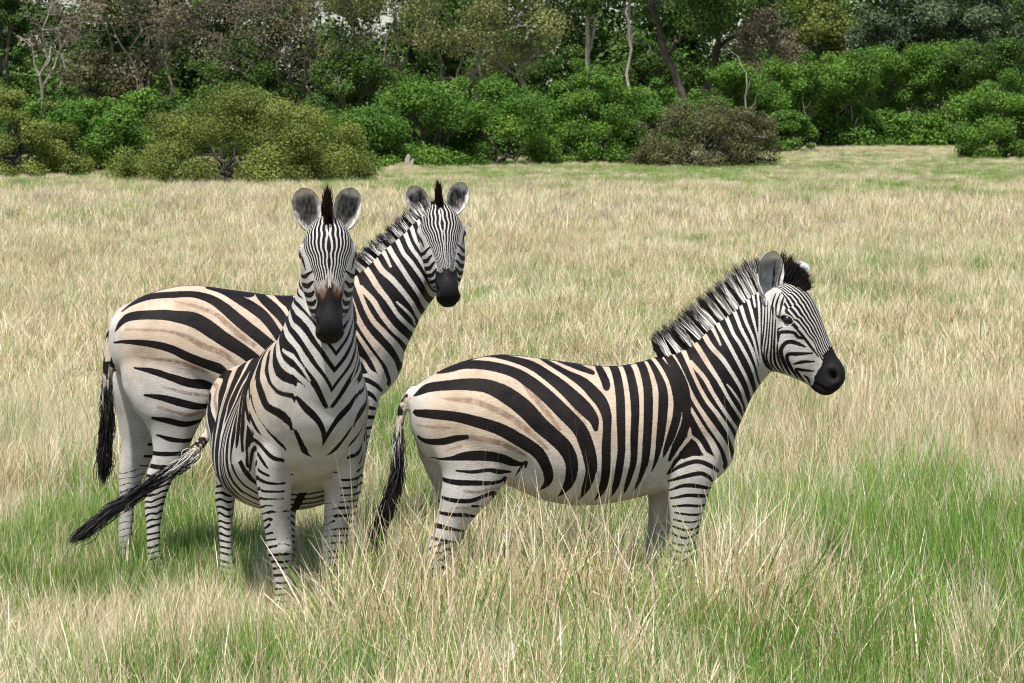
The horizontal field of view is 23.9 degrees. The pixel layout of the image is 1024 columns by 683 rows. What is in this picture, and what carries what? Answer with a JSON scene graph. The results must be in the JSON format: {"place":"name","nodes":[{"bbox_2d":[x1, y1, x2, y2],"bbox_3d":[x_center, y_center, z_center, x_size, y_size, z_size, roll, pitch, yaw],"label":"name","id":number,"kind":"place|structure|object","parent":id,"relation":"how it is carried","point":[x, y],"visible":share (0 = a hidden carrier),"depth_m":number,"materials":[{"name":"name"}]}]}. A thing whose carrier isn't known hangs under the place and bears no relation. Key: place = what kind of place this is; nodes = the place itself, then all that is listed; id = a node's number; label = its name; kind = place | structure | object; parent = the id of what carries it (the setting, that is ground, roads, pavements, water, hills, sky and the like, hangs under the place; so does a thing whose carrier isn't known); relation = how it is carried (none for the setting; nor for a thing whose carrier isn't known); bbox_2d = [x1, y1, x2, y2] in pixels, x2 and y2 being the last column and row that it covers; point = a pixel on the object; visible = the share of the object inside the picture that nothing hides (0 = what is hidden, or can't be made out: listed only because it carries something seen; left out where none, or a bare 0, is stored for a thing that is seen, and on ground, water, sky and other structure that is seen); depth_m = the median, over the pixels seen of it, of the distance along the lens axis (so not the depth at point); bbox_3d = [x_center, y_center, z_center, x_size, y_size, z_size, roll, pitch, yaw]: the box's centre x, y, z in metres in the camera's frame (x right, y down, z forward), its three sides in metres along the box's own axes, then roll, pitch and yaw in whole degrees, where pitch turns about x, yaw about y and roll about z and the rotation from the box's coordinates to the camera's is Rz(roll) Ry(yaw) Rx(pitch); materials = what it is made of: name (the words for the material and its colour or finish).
{"place":"outdoors","nodes":[
{"label":"outdoors","id":0,"kind":"place"},
{"bbox_2d":[0,108,1023,663],"bbox_3d":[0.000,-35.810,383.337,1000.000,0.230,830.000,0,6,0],"label":"ground","id":1,"kind":"structure","parent":0,"point":[976,166],"depth_m":69.63,"materials":[{"name":"soil"}]},
{"bbox_2d":[0,112,28,151],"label":"shrub","id":2,"kind":"object","parent":1,"relation":"on","point":[2,124],"visible":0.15,"depth_m":96.32,"materials":[{"name":"green plant"}]},
{"bbox_2d":[0,0,29,90],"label":"woodland tree","id":3,"kind":"object","parent":1,"relation":"on","point":[11,51],"visible":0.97,"depth_m":112.54,"materials":[{"name":"green plant"}]},
{"bbox_2d":[19,96,45,154],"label":"shrub","id":4,"kind":"object","parent":1,"relation":"on","point":[33,108],"visible":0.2,"depth_m":100.00,"materials":[{"name":"green plant"}]},
{"bbox_2d":[0,83,107,175],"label":"shrub","id":5,"kind":"object","parent":1,"relation":"on","point":[36,134],"visible":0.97,"depth_m":71.50,"materials":[{"name":"green plant"}]},
{"bbox_2d":[4,0,112,107],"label":"woodland tree","id":6,"kind":"object","parent":1,"relation":"on","point":[55,14],"visible":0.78,"depth_m":117.25,"materials":[{"name":"grey plant"}]},
{"bbox_2d":[36,84,83,121],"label":"shrub","id":7,"kind":"object","parent":1,"relation":"on","point":[63,91],"visible":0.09,"depth_m":100.98,"materials":[{"name":"green plant"}]},
{"bbox_2d":[80,173,107,178],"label":"earth mound","id":8,"kind":"object","parent":1,"relation":"on","point":[92,175],"visible":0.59,"depth_m":68.42,"materials":[{"name":"beige soil"}]},
{"bbox_2d":[33,92,158,170],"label":"shrub","id":9,"kind":"object","parent":1,"relation":"on","point":[100,137],"visible":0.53,"depth_m":75.29,"materials":[{"name":"green plant"}]},
{"bbox_2d":[70,106,142,156],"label":"shrub","id":10,"kind":"object","parent":1,"relation":"on","point":[102,112],"visible":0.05,"depth_m":95.48,"materials":[{"name":"green plant"}]},
{"bbox_2d":[50,36,173,126],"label":"woodland tree","id":11,"kind":"object","parent":1,"relation":"on","point":[91,69],"visible":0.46,"depth_m":113.01,"materials":[{"name":"green plant"}]},
{"bbox_2d":[27,0,242,127],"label":"woodland tree","id":12,"kind":"object","parent":1,"relation":"on","point":[164,9],"visible":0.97,"depth_m":112.76,"materials":[{"name":"brown plant"}]},
{"bbox_2d":[105,85,166,154],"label":"shrub","id":13,"kind":"object","parent":1,"relation":"on","point":[142,99],"visible":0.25,"depth_m":100.00,"materials":[{"name":"green plant"}]},
{"bbox_2d":[138,95,214,153],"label":"shrub","id":14,"kind":"object","parent":1,"relation":"on","point":[164,104],"visible":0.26,"depth_m":98.74,"materials":[{"name":"green plant"}]},
{"bbox_2d":[176,105,230,153],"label":"shrub","id":15,"kind":"object","parent":1,"relation":"on","point":[220,139],"visible":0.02,"depth_m":100.19,"materials":[{"name":"green plant"}]},
{"bbox_2d":[66,183,368,620],"bbox_3d":[-1.014,0.230,10.390,1.624,1.894,1.018,5,7,39],"label":"zebra","id":16,"kind":"object","parent":1,"relation":"on","point":[287,411],"visible":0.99,"depth_m":9.83,"materials":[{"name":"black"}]},
{"bbox_2d":[202,85,277,154],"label":"shrub","id":17,"kind":"object","parent":1,"relation":"on","point":[259,88],"visible":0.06,"depth_m":99.19,"materials":[{"name":"green plant"}]},
{"bbox_2d":[88,81,394,183],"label":"shrub","id":18,"kind":"object","parent":1,"relation":"on","point":[296,134],"visible":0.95,"depth_m":66.47,"materials":[{"name":"green plant"}]},
{"bbox_2d":[184,38,308,108],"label":"woodland tree","id":19,"kind":"object","parent":1,"relation":"on","point":[265,74],"visible":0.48,"depth_m":134.96,"materials":[{"name":"green plant"}]},
{"bbox_2d":[228,101,293,154],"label":"shrub","id":20,"kind":"object","parent":1,"relation":"on","point":[261,130],"visible":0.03,"depth_m":98.73,"materials":[{"name":"green plant"}]},
{"bbox_2d":[93,180,468,573],"bbox_3d":[-1.072,0.155,11.299,1.759,1.830,0.595,-1,6,-9],"label":"zebra","id":21,"kind":"object","parent":1,"relation":"on","point":[172,355],"visible":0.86,"depth_m":11.11,"materials":[{"name":"black"}]},
{"bbox_2d":[180,0,395,105],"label":"woodland tree","id":22,"kind":"object","parent":1,"relation":"on","point":[265,9],"visible":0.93,"depth_m":134.25,"materials":[{"name":"brown plant"}]},
{"bbox_2d":[289,91,347,153],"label":"shrub","id":23,"kind":"object","parent":1,"relation":"on","point":[317,103],"visible":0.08,"depth_m":95.91,"materials":[{"name":"green plant"}]},
{"bbox_2d":[301,44,403,112],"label":"woodland tree","id":24,"kind":"object","parent":1,"relation":"on","point":[341,94],"visible":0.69,"depth_m":130.42,"materials":[{"name":"green plant"}]},
{"bbox_2d":[328,103,379,155],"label":"shrub","id":25,"kind":"object","parent":1,"relation":"on","point":[333,105],"visible":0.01,"depth_m":98.46,"materials":[{"name":"green plant"}]},
{"bbox_2d":[314,103,416,166],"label":"shrub","id":26,"kind":"object","parent":1,"relation":"on","point":[386,126],"visible":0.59,"depth_m":82.44,"materials":[{"name":"green plant"}]},
{"bbox_2d":[296,0,451,105],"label":"woodland tree","id":27,"kind":"object","parent":1,"relation":"on","point":[335,3],"visible":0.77,"depth_m":131.87,"materials":[{"name":"green plant"}]},
{"bbox_2d":[344,85,427,155],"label":"shrub","id":28,"kind":"object","parent":1,"relation":"on","point":[379,92],"visible":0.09,"depth_m":95.43,"materials":[{"name":"green plant"}]},
{"bbox_2d":[377,162,435,174],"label":"earth mound","id":29,"kind":"object","parent":1,"relation":"on","point":[400,168],"visible":0.67,"depth_m":73.80,"materials":[{"name":"beige soil"}]},
{"bbox_2d":[404,154,413,164],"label":"tree stump","id":30,"kind":"object","parent":29,"relation":"on","point":[407,160],"visible":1,"depth_m":74.15,"materials":[{"name":"wood"}]},
{"bbox_2d":[402,102,433,130],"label":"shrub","id":31,"kind":"object","parent":1,"relation":"on","point":[421,114],"visible":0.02,"depth_m":98.40,"materials":[{"name":"green plant"}]},
{"bbox_2d":[375,74,484,164],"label":"shrub","id":32,"kind":"object","parent":1,"relation":"on","point":[412,98],"visible":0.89,"depth_m":85.28,"materials":[{"name":"green plant"}]},
{"bbox_2d":[402,15,489,101],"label":"woodland tree","id":33,"kind":"object","parent":1,"relation":"on","point":[427,61],"visible":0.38,"depth_m":133.25,"materials":[{"name":"green plant"}]},
{"bbox_2d":[400,0,584,101],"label":"woodland tree","id":34,"kind":"object","parent":1,"relation":"on","point":[491,9],"visible":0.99,"depth_m":115.44,"materials":[{"name":"green plant"}]},
{"bbox_2d":[414,68,571,163],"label":"shrub","id":35,"kind":"object","parent":1,"relation":"on","point":[532,121],"visible":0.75,"depth_m":86.70,"materials":[{"name":"green plant"}]},
{"bbox_2d":[483,107,524,155],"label":"shrub","id":36,"kind":"object","parent":1,"relation":"on","point":[513,145],"visible":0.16,"depth_m":98.20,"materials":[{"name":"green plant"}]},
{"bbox_2d":[0,335,1023,682],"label":"tall grass","id":37,"kind":"structure","parent":1,"relation":"on","point":[46,445],"depth_m":9.85,"materials":[{"name":"plant"}]},
{"bbox_2d":[0,219,1023,408],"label":"meadow grass","id":38,"kind":"structure","parent":1,"relation":"on","point":[628,290],"depth_m":26.95,"materials":[{"name":"beige plant"}]},
{"bbox_2d":[0,142,1023,239],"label":"grass","id":39,"kind":"structure","parent":1,"relation":"on","point":[215,203],"depth_m":53.63,"materials":[{"name":"beige plant"}]},
{"bbox_2d":[0,444,1023,682],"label":"coarse grass","id":40,"kind":"structure","parent":1,"relation":"on","point":[211,654],"depth_m":9.64,"materials":[{"name":"green plant"}]},
{"bbox_2d":[1,0,1023,135],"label":"woodland","id":41,"kind":"object","parent":1,"relation":"on","point":[185,87],"visible":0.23,"depth_m":142.04,"materials":[{"name":"green plant"}]},
{"bbox_2d":[490,83,544,148],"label":"shrub","id":42,"kind":"object","parent":1,"relation":"on","point":[532,88],"visible":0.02,"depth_m":100.69,"materials":[{"name":"green plant"}]},
{"bbox_2d":[478,30,584,104],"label":"woodland tree","id":43,"kind":"object","parent":1,"relation":"on","point":[550,64],"visible":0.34,"depth_m":130.65,"materials":[{"name":"green plant"}]},
{"bbox_2d":[516,118,601,156],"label":"shrub","id":44,"kind":"object","parent":1,"relation":"on","point":[551,135],"visible":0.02,"depth_m":97.47,"materials":[{"name":"green plant"}]},
{"bbox_2d":[515,56,652,162],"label":"bush","id":45,"kind":"object","parent":1,"relation":"on","point":[616,114],"visible":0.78,"depth_m":89.54,"materials":[{"name":"green plant"}]},
{"bbox_2d":[558,0,615,90],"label":"woodland tree","id":46,"kind":"object","parent":1,"relation":"on","point":[593,5],"visible":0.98,"depth_m":114.42,"materials":[{"name":"grey plant"}]},
{"bbox_2d":[565,90,614,154],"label":"shrub","id":47,"kind":"object","parent":1,"relation":"on","point":[596,107],"visible":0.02,"depth_m":95.27,"materials":[{"name":"green plant"}]},
{"bbox_2d":[366,249,844,582],"bbox_3d":[0.381,0.414,10.019,1.982,1.601,0.585,0,6,-5],"label":"zebra","id":48,"kind":"object","parent":1,"relation":"on","point":[742,335],"visible":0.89,"depth_m":9.85,"materials":[{"name":"multicoloured"}]},
{"bbox_2d":[609,0,633,110],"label":"woodland tree","id":49,"kind":"object","parent":1,"relation":"on","point":[629,34],"visible":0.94,"depth_m":113.47,"materials":[{"name":"grey plant"}]},
{"bbox_2d":[609,76,689,155],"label":"shrub","id":50,"kind":"object","parent":1,"relation":"on","point":[651,107],"visible":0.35,"depth_m":94.86,"materials":[{"name":"green plant"}]},
{"bbox_2d":[603,27,702,106],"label":"woodland tree","id":51,"kind":"object","parent":1,"relation":"on","point":[644,63],"visible":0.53,"depth_m":135.94,"materials":[{"name":"green plant"}]},
{"bbox_2d":[637,94,676,142],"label":"shrub","id":52,"kind":"object","parent":1,"relation":"on","point":[664,130],"visible":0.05,"depth_m":115.48,"materials":[{"name":"green plant"}]},
{"bbox_2d":[656,94,717,143],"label":"shrub","id":53,"kind":"object","parent":1,"relation":"on","point":[682,98],"visible":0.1,"depth_m":116.03,"materials":[{"name":"green plant"}]},
{"bbox_2d":[622,96,789,166],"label":"shrub","id":54,"kind":"object","parent":1,"relation":"on","point":[724,150],"visible":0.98,"depth_m":84.02,"materials":[{"name":"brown plant"}]},
{"bbox_2d":[688,122,733,143],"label":"shrub","id":55,"kind":"object","parent":1,"relation":"on","point":[711,141],"visible":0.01,"depth_m":117.20,"materials":[{"name":"green plant"}]},
{"bbox_2d":[618,0,807,137],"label":"woodland tree","id":56,"kind":"object","parent":1,"relation":"on","point":[717,18],"visible":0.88,"depth_m":125.05,"materials":[{"name":"green plant"}]},
{"bbox_2d":[684,57,766,119],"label":"young tree","id":57,"kind":"object","parent":1,"relation":"on","point":[728,76],"visible":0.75,"depth_m":103.92,"materials":[{"name":"green plant"}]},
{"bbox_2d":[690,25,781,98],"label":"woodland tree","id":58,"kind":"object","parent":1,"relation":"on","point":[722,60],"visible":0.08,"depth_m":136.77,"materials":[{"name":"green plant"}]},
{"bbox_2d":[725,45,756,139],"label":"dead tree","id":59,"kind":"object","parent":1,"relation":"on","point":[746,91],"visible":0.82,"depth_m":102.46,"materials":[{"name":"grey wood"}]},
{"bbox_2d":[711,71,793,148],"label":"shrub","id":60,"kind":"object","parent":1,"relation":"on","point":[773,95],"visible":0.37,"depth_m":105.90,"materials":[{"name":"green plant"}]},
{"bbox_2d":[715,1,811,93],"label":"woodland tree","id":61,"kind":"object","parent":1,"relation":"on","point":[782,44],"visible":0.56,"depth_m":123.78,"materials":[{"name":"brown plant"}]},
{"bbox_2d":[742,87,820,142],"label":"shrub","id":62,"kind":"object","parent":1,"relation":"on","point":[783,137],"visible":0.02,"depth_m":115.01,"materials":[{"name":"green plant"}]},
{"bbox_2d":[757,108,821,151],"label":"shrub","id":63,"kind":"object","parent":1,"relation":"on","point":[793,121],"visible":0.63,"depth_m":104.09,"materials":[{"name":"green plant"}]},
{"bbox_2d":[755,45,850,145],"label":"young tree","id":64,"kind":"object","parent":1,"relation":"on","point":[809,80],"visible":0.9,"depth_m":110.65,"materials":[{"name":"green plant"}]},
{"bbox_2d":[757,0,861,128],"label":"woodland tree","id":65,"kind":"object","parent":1,"relation":"on","point":[830,34],"visible":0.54,"depth_m":127.65,"materials":[{"name":"green plant"}]},
{"bbox_2d":[799,96,864,145],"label":"shrub","id":66,"kind":"object","parent":1,"relation":"on","point":[825,114],"visible":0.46,"depth_m":113.52,"materials":[{"name":"green plant"}]},
{"bbox_2d":[815,44,884,144],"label":"young tree","id":67,"kind":"object","parent":1,"relation":"on","point":[853,69],"visible":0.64,"depth_m":112.85,"materials":[{"name":"green plant"}]},
{"bbox_2d":[818,107,907,146],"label":"shrub","id":68,"kind":"object","parent":1,"relation":"on","point":[867,136],"visible":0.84,"depth_m":113.56,"materials":[{"name":"green plant"}]},
{"bbox_2d":[805,0,956,113],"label":"woodland tree","id":69,"kind":"object","parent":1,"relation":"on","point":[881,29],"visible":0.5,"depth_m":125.74,"materials":[{"name":"green plant"}]},
{"bbox_2d":[843,107,928,145],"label":"shrub","id":70,"kind":"object","parent":1,"relation":"on","point":[901,118],"visible":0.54,"depth_m":114.52,"materials":[{"name":"green plant"}]},
{"bbox_2d":[850,42,930,116],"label":"young tree","id":71,"kind":"object","parent":1,"relation":"on","point":[889,66],"visible":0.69,"depth_m":117.93,"materials":[{"name":"green plant"}]},
{"bbox_2d":[893,106,960,145],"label":"shrub","id":72,"kind":"object","parent":1,"relation":"on","point":[924,133],"visible":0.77,"depth_m":114.59,"materials":[{"name":"green plant"}]},
{"bbox_2d":[860,26,1003,126],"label":"woodland tree","id":73,"kind":"object","parent":1,"relation":"on","point":[919,111],"visible":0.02,"depth_m":136.31,"materials":[{"name":"green plant"}]},
{"bbox_2d":[896,38,971,118],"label":"young tree","id":74,"kind":"object","parent":1,"relation":"on","point":[924,53],"visible":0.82,"depth_m":117.47,"materials":[{"name":"green plant"}]},
{"bbox_2d":[889,0,1023,115],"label":"woodland tree","id":75,"kind":"object","parent":1,"relation":"on","point":[991,13],"visible":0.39,"depth_m":125.30,"materials":[{"name":"green plant"}]},
{"bbox_2d":[923,91,997,145],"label":"shrub","id":76,"kind":"object","parent":1,"relation":"on","point":[952,108],"visible":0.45,"depth_m":114.42,"materials":[{"name":"green plant"}]},
{"bbox_2d":[927,32,1023,96],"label":"young tree","id":77,"kind":"object","parent":1,"relation":"on","point":[1006,53],"visible":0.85,"depth_m":115.12,"materials":[{"name":"green plant"}]},
{"bbox_2d":[939,68,1023,157],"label":"shrub","id":78,"kind":"object","parent":1,"relation":"on","point":[983,99],"visible":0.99,"depth_m":96.50,"materials":[{"name":"green plant"}]},
{"bbox_2d":[968,82,1022,141],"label":"shrub","id":79,"kind":"object","parent":1,"relation":"on","point":[997,114],"visible":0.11,"depth_m":115.32,"materials":[{"name":"green plant"}]},
{"bbox_2d":[17,0,1014,105],"label":"sky","id":80,"kind":"structure","parent":0,"point":[386,19],"materials":[{"name":"white"}]}
]}

